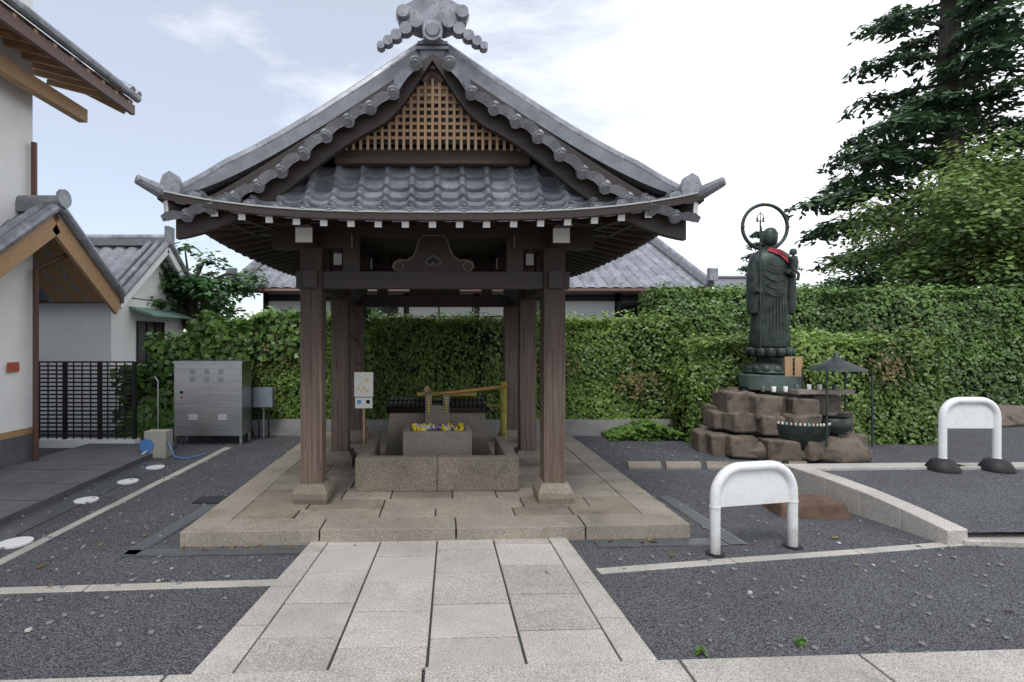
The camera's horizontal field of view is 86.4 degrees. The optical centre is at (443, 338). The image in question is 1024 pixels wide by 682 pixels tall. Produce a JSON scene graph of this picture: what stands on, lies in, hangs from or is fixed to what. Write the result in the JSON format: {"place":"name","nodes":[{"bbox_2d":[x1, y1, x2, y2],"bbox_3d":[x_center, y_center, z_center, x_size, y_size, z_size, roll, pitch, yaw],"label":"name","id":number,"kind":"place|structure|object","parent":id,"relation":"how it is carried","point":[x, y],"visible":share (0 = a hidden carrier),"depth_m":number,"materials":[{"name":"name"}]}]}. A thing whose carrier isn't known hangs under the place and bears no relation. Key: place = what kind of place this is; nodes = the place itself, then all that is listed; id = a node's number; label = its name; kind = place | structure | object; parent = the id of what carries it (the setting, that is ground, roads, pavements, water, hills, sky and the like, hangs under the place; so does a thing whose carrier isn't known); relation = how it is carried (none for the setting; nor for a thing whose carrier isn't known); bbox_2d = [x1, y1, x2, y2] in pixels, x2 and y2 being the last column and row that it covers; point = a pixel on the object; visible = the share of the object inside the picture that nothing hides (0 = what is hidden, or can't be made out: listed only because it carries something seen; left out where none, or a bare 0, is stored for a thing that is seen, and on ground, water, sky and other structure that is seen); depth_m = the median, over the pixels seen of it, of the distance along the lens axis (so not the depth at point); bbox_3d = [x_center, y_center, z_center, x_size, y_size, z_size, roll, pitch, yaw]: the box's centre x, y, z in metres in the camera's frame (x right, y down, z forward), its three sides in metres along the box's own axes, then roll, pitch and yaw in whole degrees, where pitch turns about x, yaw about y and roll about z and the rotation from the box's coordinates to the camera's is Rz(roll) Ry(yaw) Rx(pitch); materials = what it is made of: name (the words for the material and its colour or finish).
{"place":"outdoors","nodes":[
{"label":"outdoors","id":0,"kind":"place"},
{"bbox_2d":[0,0,68,468],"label":"building","id":1,"kind":"structure","parent":0,"point":[19,363],"depth_m":6.85,"materials":[{"name":"paint"}]},
{"bbox_2d":[0,189,126,313],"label":"porch roof","id":2,"kind":"structure","parent":1,"relation":"attached to","point":[48,227],"depth_m":7.27,"materials":[{"name":"tile"}]},
{"bbox_2d":[0,0,141,250],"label":"building roof","id":3,"kind":"structure","parent":1,"relation":"attached to","point":[55,64],"depth_m":6.85,"materials":[{"name":"brown wood"}]},
{"bbox_2d":[39,263,191,429],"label":"white building","id":4,"kind":"structure","parent":0,"point":[85,332],"depth_m":9.75,"materials":[{"name":"white paint"}]},
{"bbox_2d":[86,226,200,309],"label":"tiled roof","id":5,"kind":"structure","parent":4,"relation":"attached to","point":[133,261],"depth_m":10.88,"materials":[{"name":"grey tile"}]},
{"bbox_2d":[146,240,269,327],"bbox_3d":[-5.880,-0.221,12.540,3.347,3.784,3.323,0,0,0],"label":"tree","id":6,"kind":"object","parent":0,"point":[192,286],"depth_m":12.17,"materials":[{"name":"green plant"}]},
{"bbox_2d":[0,426,1023,681],"bbox_3d":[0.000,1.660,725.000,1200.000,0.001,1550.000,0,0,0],"label":"ground","id":7,"kind":"structure","parent":0,"point":[654,606],"depth_m":3.69,"materials":[{"name":"grey asphalt"}]},
{"bbox_2d":[0,443,177,548],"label":"paving","id":8,"kind":"structure","parent":7,"relation":"on","point":[28,487],"depth_m":6.12,"materials":[{"name":"grey concrete"}]},
{"bbox_2d":[39,361,140,447],"bbox_3d":[-5.985,1.006,8.250,2.630,1.308,0.160,0,0,0],"label":"lattice fence","id":9,"kind":"object","parent":7,"relation":"on","point":[64,441],"visible":0.74,"depth_m":8.24,"materials":[{"name":"metal"}]},
{"bbox_2d":[139,429,205,458],"bbox_3d":[-3.788,1.475,7.424,0.836,0.370,0.504,0,0,0],"label":"hose reel","id":10,"kind":"object","parent":7,"relation":"on","point":[157,443],"visible":0.79,"depth_m":7.47,"materials":[{"name":"beige plastic"}]},
{"bbox_2d":[172,360,252,444],"bbox_3d":[-3.665,1.010,8.610,1.082,1.300,0.460,0,0,0],"label":"steel cabinet","id":11,"kind":"object","parent":7,"relation":"on","point":[212,397],"visible":0.99,"depth_m":8.39,"materials":[{"name":"silver metal"}]},
{"bbox_2d":[150,376,274,437],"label":"box wall pipes","id":12,"kind":"object","parent":7,"relation":"on","point":[263,397],"depth_m":8.93,"materials":[{"name":"grey metal"}]},
{"bbox_2d":[110,290,371,438],"bbox_3d":[-3.371,0.443,9.052,4.593,2.562,2.202,0,0,0],"label":"hedge","id":13,"kind":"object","parent":7,"relation":"on","point":[197,342],"depth_m":9.09,"materials":[{"name":"green plant"}]},
{"bbox_2d":[191,532,656,673],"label":"stone path","id":14,"kind":"structure","parent":7,"relation":"on","point":[319,605],"depth_m":3.24,"materials":[{"name":"stone"}]},
{"bbox_2d":[121,496,746,555],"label":"drain grates","id":15,"kind":"object","parent":7,"relation":"on","point":[141,548],"visible":0.81,"depth_m":4.35,"materials":[{"name":"silver metal"}]},
{"bbox_2d":[180,432,689,546],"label":"stone platform","id":16,"kind":"structure","parent":7,"relation":"on","point":[608,502],"depth_m":4.78,"materials":[{"name":"stone"}]},
{"bbox_2d":[354,372,372,445],"bbox_3d":[-0.978,0.980,6.613,0.230,1.130,0.030,0,0,-1],"label":"sign board","id":17,"kind":"object","parent":16,"relation":"on","point":[363,388],"visible":0.98,"depth_m":6.60,"materials":[{"name":"plastic"}]},
{"bbox_2d":[157,190,703,504],"bbox_3d":[-0.118,0.171,6.650,4.265,2.749,4.985,0,0,-1],"label":"wooden pavilion frame","id":18,"kind":"object","parent":16,"relation":"on","point":[436,260],"visible":0.93,"depth_m":5.12,"materials":[{"name":"brown wood"}]},
{"bbox_2d":[134,0,725,273],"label":"pavilion roof","id":19,"kind":"structure","parent":18,"relation":"on","point":[330,184],"depth_m":4.35,"materials":[{"name":"grey tile"}]},
{"bbox_2d":[176,54,685,240],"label":"roof gable trim","id":20,"kind":"structure","parent":19,"relation":"attached to","point":[432,108],"depth_m":4.32,"materials":[{"name":"grey tile"}]},
{"bbox_2d":[355,436,518,490],"bbox_3d":[-0.073,1.375,6.040,1.655,0.340,1.200,0,0,-1],"label":"stone trough","id":21,"kind":"object","parent":16,"relation":"on","point":[498,470],"visible":1,"depth_m":5.44,"materials":[{"name":"stone"}]},
{"bbox_2d":[385,393,489,455],"bbox_3d":[-0.079,1.123,6.730,1.339,0.845,1.260,0,0,-1],"label":"water basin","id":22,"kind":"object","parent":16,"relation":"on","point":[436,429],"visible":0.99,"depth_m":6.68,"materials":[{"name":"stone"}]},
{"bbox_2d":[387,381,507,439],"bbox_3d":[0.057,1.052,7.065,1.560,0.985,0.493,0,0,-1],"label":"bamboo ladle rack","id":23,"kind":"object","parent":16,"relation":"on","point":[457,405],"visible":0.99,"depth_m":6.95,"materials":[{"name":"brown wood"}]},
{"bbox_2d":[234,287,712,319],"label":"building wall","id":24,"kind":"structure","parent":7,"relation":"on","point":[579,302],"depth_m":13.98,"materials":[{"name":"paint"}]},
{"bbox_2d":[226,237,717,288],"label":"hall roof","id":25,"kind":"structure","parent":24,"relation":"attached to","point":[657,260],"depth_m":13.87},
{"bbox_2d":[0,447,964,593],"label":"stone strips","id":26,"kind":"object","parent":7,"relation":"on","point":[673,465],"visible":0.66,"depth_m":4.07,"materials":[{"name":"stone"}]},
{"bbox_2d":[0,649,1023,681],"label":"front kerb","id":27,"kind":"structure","parent":7,"relation":"on","point":[1007,665],"depth_m":2.64,"materials":[{"name":"stone"}]},
{"bbox_2d":[0,443,1023,652],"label":"stray stones","id":28,"kind":"object","parent":7,"relation":"on","point":[30,628],"visible":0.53,"depth_m":3.80,"materials":[{"name":"grey stone"}]},
{"bbox_2d":[36,441,1013,609],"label":"fallen leaves","id":29,"kind":"object","parent":7,"relation":"on","point":[261,547],"visible":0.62,"depth_m":4.28,"materials":[{"name":"brown plant"}]},
{"bbox_2d":[125,295,1023,442],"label":"hedges","id":30,"kind":"object","parent":7,"relation":"on","point":[573,427],"visible":0.08,"depth_m":9.37,"materials":[{"name":"plant"}]},
{"bbox_2d":[251,307,691,422],"bbox_3d":[0.476,0.448,9.688,7.748,2.011,1.112,0,0,0],"label":"hedge","id":31,"kind":"object","parent":30,"relation":"attached to","point":[588,392],"visible":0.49,"depth_m":9.27,"materials":[{"name":"green plant"}]},
{"bbox_2d":[255,304,919,400],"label":"dry hedge patches","id":32,"kind":"object","parent":30,"relation":"attached to","point":[637,385],"visible":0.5,"depth_m":9.15,"materials":[{"name":"brown plant"}]},
{"bbox_2d":[601,417,685,440],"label":"ground plants","id":33,"kind":"object","parent":7,"relation":"on","point":[654,429],"visible":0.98,"depth_m":8.77,"materials":[{"name":"green plant"}]},
{"bbox_2d":[694,636,807,656],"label":"weeds","id":34,"kind":"object","parent":7,"relation":"on","point":[802,640],"visible":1,"depth_m":2.89,"materials":[{"name":"green plant"}]},
{"bbox_2d":[705,460,802,557],"bbox_3d":[2.428,1.336,4.223,0.841,0.747,0.139,0,0,-12],"label":"arch barrier","id":35,"kind":"object","parent":7,"relation":"on","point":[752,483],"visible":0.95,"depth_m":4.21,"materials":[{"name":"white metal"}]},
{"bbox_2d":[714,276,798,288],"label":"distant roof","id":36,"kind":"structure","parent":7,"relation":"on","point":[726,280],"depth_m":42.75,"materials":[{"name":"tile"}]},
{"bbox_2d":[736,226,803,275],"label":"conifer","id":37,"kind":"object","parent":7,"relation":"on","point":[755,234],"depth_m":46.02,"materials":[{"name":"green plant"}]},
{"bbox_2d":[665,323,946,444],"bbox_3d":[5.858,0.733,8.879,4.237,1.936,1.123,0,0,0],"label":"hedge","id":38,"kind":"object","parent":7,"relation":"on","point":[929,399],"visible":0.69,"depth_m":8.47,"materials":[{"name":"green plant"}]},
{"bbox_2d":[761,495,852,519],"bbox_3d":[3.448,1.601,5.163,0.638,0.158,0.417,0,0,5],"label":"brown rock","id":39,"kind":"object","parent":7,"relation":"on","point":[817,507],"visible":0.79,"depth_m":4.99,"materials":[{"name":"brown stone"}]},
{"bbox_2d":[637,281,1023,405],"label":"tall hedge","id":40,"kind":"object","parent":7,"relation":"on","point":[951,388],"visible":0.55,"depth_m":11.62,"materials":[{"name":"green plant"}]},
{"bbox_2d":[691,387,1023,462],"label":"rock pile","id":41,"kind":"object","parent":7,"relation":"on","point":[730,414],"visible":0.82,"depth_m":7.43,"materials":[{"name":"brown stone"}]},
{"bbox_2d":[739,203,800,390],"bbox_3d":[4.795,-0.640,7.950,0.740,2.761,0.739,0,0,0],"label":"jizo statue","id":42,"kind":"object","parent":41,"relation":"on","point":[771,277],"visible":0.95,"depth_m":7.79,"materials":[{"name":"green metal"}]},
{"bbox_2d":[739,352,873,449],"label":"offerings","id":43,"kind":"object","parent":41,"relation":"on","point":[839,425],"visible":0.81,"depth_m":7.21,"materials":[{"name":"metal"}]},
{"bbox_2d":[815,249,966,290],"bbox_3d":[15.797,-0.727,19.068,4.733,4.795,5.499,0,0,0],"label":"tree foliage","id":44,"kind":"object","parent":7,"relation":"on","point":[857,279],"depth_m":19.23,"materials":[{"name":"green plant"}]},
{"bbox_2d":[784,462,1023,547],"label":"stone curb","id":45,"kind":"structure","parent":7,"relation":"on","point":[856,498],"depth_m":4.94,"materials":[{"name":"stone"}]},
{"bbox_2d":[824,469,1023,532],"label":"raised bed gravel","id":46,"kind":"structure","parent":45,"relation":"on","point":[970,501],"depth_m":5.14,"materials":[{"name":"grey gravel"}]},
{"bbox_2d":[925,397,1016,473],"bbox_3d":[5.659,1.051,5.815,0.882,0.838,0.292,0,0,0],"label":"arch barrier","id":47,"kind":"object","parent":46,"relation":"on","point":[969,412],"visible":0.98,"depth_m":5.79,"materials":[{"name":"white painted metal"},{"name":"black rubber"}]},
{"bbox_3d":[26.042,-1.279,34.127,6.067,5.894,7.149,0,0,0],"label":"tree trunk","id":48,"kind":"object","parent":7,"relation":"on","visible":0},
{"bbox_2d":[796,273,904,288],"bbox_3d":[25.730,-2.355,33.509,8.185,5.051,8.811,0,0,36],"label":"tree foliage","id":49,"kind":"object","parent":48,"relation":"on","point":[831,280],"visible":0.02,"depth_m":34.73,"materials":[{"name":"green plant"}]},
{"bbox_2d":[33,0,1023,331],"label":"sky","id":50,"kind":"structure","parent":0,"point":[751,94],"materials":[{"name":"white"}]},
{"bbox_2d":[784,0,1023,289],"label":"cedar tree","id":51,"kind":"object","parent":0,"point":[997,31],"depth_m":20.55,"materials":[{"name":"green plant"}]},
{"bbox_2d":[818,126,1023,289],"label":"maple tree","id":52,"kind":"object","parent":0,"point":[988,205],"depth_m":15.82,"materials":[{"name":"green plant"}]}
]}

